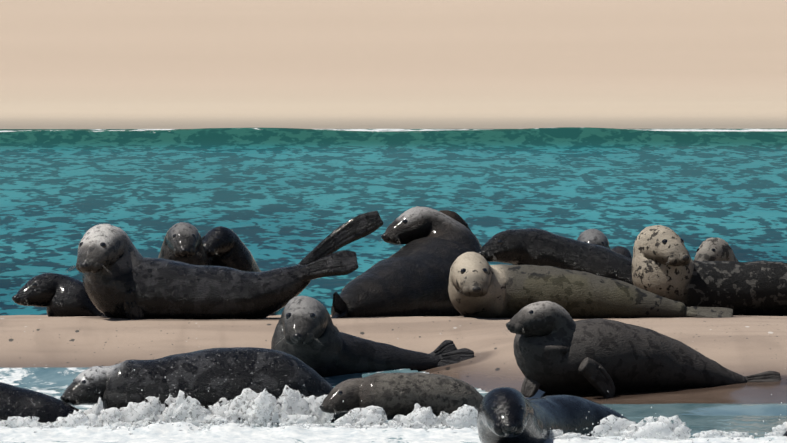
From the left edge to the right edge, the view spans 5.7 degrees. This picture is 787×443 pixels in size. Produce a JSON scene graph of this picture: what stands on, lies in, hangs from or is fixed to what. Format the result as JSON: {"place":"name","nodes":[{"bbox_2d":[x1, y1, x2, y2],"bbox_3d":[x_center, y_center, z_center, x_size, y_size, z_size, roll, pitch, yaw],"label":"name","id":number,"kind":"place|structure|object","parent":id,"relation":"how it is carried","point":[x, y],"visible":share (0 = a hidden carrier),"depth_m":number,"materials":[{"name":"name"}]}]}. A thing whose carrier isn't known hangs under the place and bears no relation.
{"place":"outdoors","nodes":[
{"label":"outdoors","id":0,"kind":"place"},
{"bbox_2d":[0,0,786,403],"bbox_3d":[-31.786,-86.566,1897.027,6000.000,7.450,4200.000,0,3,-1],"label":"sand ground","id":1,"kind":"structure","parent":0,"point":[390,64],"depth_m":112.73,"materials":[{"name":"beige sand"}]},
{"bbox_2d":[0,382,94,426],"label":"seal","id":2,"kind":"object","parent":1,"relation":"on","point":[16,401],"visible":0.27,"depth_m":49.52,"materials":[{"name":"black"}]},
{"bbox_2d":[12,273,105,316],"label":"seal","id":3,"kind":"object","parent":1,"relation":"on","point":[57,295],"visible":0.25,"depth_m":56.33,"materials":[{"name":"black"}]},
{"bbox_2d":[158,222,209,265],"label":"seal","id":4,"kind":"object","parent":1,"relation":"on","point":[182,241],"visible":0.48,"depth_m":56.80,"materials":[{"name":"black"}]},
{"bbox_2d":[60,347,350,421],"bbox_3d":[-1.184,1.075,49.937,1.884,0.553,0.544,-1,3,-12],"label":"seal","id":5,"kind":"object","parent":1,"relation":"on","point":[228,374],"visible":0.67,"depth_m":49.74,"materials":[{"name":"black"}]},
{"bbox_2d":[67,211,382,318],"bbox_3d":[-1.193,0.322,55.540,2.251,0.776,0.675,0,3,-1],"label":"seal","id":6,"kind":"object","parent":1,"relation":"on","point":[123,277],"visible":0.96,"depth_m":55.45,"materials":[{"name":"black"}]},
{"bbox_2d":[202,226,282,314],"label":"seal","id":7,"kind":"object","parent":1,"relation":"on","point":[225,246],"visible":0.44,"depth_m":57.26,"materials":[{"name":"black"}]},
{"bbox_2d":[271,296,473,376],"bbox_3d":[-0.252,0.783,53.340,1.577,0.600,0.690,-2,3,-39],"label":"seal","id":8,"kind":"object","parent":1,"relation":"on","point":[307,332],"visible":0.79,"depth_m":53.09,"materials":[{"name":"black"}]},
{"bbox_2d":[331,206,481,317],"bbox_3d":[0.120,0.330,56.719,0.813,0.807,2.337,1,3,13],"label":"seal","id":9,"kind":"object","parent":1,"relation":"on","point":[410,278],"visible":0.75,"depth_m":56.62,"materials":[{"name":"black"}]},
{"bbox_2d":[440,210,471,231],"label":"seal","id":10,"kind":"object","parent":1,"relation":"on","point":[455,216],"visible":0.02,"depth_m":58.26,"materials":[{"name":"black"}]},
{"bbox_2d":[478,228,633,284],"bbox_3d":[1.411,0.376,57.514,1.721,0.660,0.438,-1,3,-16],"label":"seal","id":11,"kind":"object","parent":1,"relation":"on","point":[533,246],"visible":0.5,"depth_m":57.31,"materials":[{"name":"black"}]},
{"bbox_2d":[448,252,732,318],"bbox_3d":[1.400,0.462,55.635,2.025,0.505,0.819,0,3,-1],"label":"seal","id":12,"kind":"object","parent":1,"relation":"on","point":[479,286],"visible":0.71,"depth_m":55.65,"materials":[{"name":"beige"}]},
{"bbox_2d":[577,229,609,248],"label":"seal","id":13,"kind":"object","parent":1,"relation":"on","point":[595,236],"visible":0.15,"depth_m":58.03,"materials":[{"name":"black"}]},
{"bbox_2d":[611,246,631,258],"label":"seal","id":14,"kind":"object","parent":1,"relation":"on","point":[624,251],"visible":0.02,"depth_m":58.46,"materials":[{"name":"black"}]},
{"bbox_2d":[504,301,780,397],"bbox_3d":[1.616,0.831,52.238,1.957,0.645,0.598,-1,3,-27],"label":"seal","id":15,"kind":"object","parent":1,"relation":"on","point":[558,349],"visible":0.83,"depth_m":51.92,"materials":[{"name":"black"}]},
{"bbox_2d":[632,225,786,315],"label":"seal","id":16,"kind":"object","parent":1,"relation":"on","point":[664,264],"visible":0.85,"depth_m":56.64,"materials":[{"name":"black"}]},
{"bbox_2d":[694,237,738,261],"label":"seal","id":17,"kind":"object","parent":1,"relation":"on","point":[714,249],"visible":0.23,"depth_m":57.85,"materials":[{"name":"beige"}]},
{"bbox_2d":[0,127,786,442],"bbox_3d":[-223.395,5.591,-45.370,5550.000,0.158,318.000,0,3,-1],"label":"sea water","id":18,"kind":"structure","parent":0,"point":[273,198],"depth_m":83.45,"materials":[{"name":"teal liquid"}]},
{"bbox_2d":[0,369,786,442],"bbox_3d":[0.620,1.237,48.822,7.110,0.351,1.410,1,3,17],"label":"sea foam","id":19,"kind":"object","parent":18,"relation":"on","point":[294,406],"depth_m":49.52,"materials":[{"name":"liquid"}]},
{"bbox_2d":[319,372,482,420],"bbox_3d":[0.102,1.139,49.639,1.169,0.374,0.318,-1,3,-14],"label":"seal","id":20,"kind":"object","parent":18,"relation":"on","point":[392,395],"visible":0.65,"depth_m":49.51,"materials":[{"name":"black"}]},
{"bbox_2d":[477,387,635,442],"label":"seal","id":21,"kind":"object","parent":18,"relation":"in","point":[508,415],"visible":0.9,"depth_m":47.60,"materials":[{"name":"black"}]}
]}

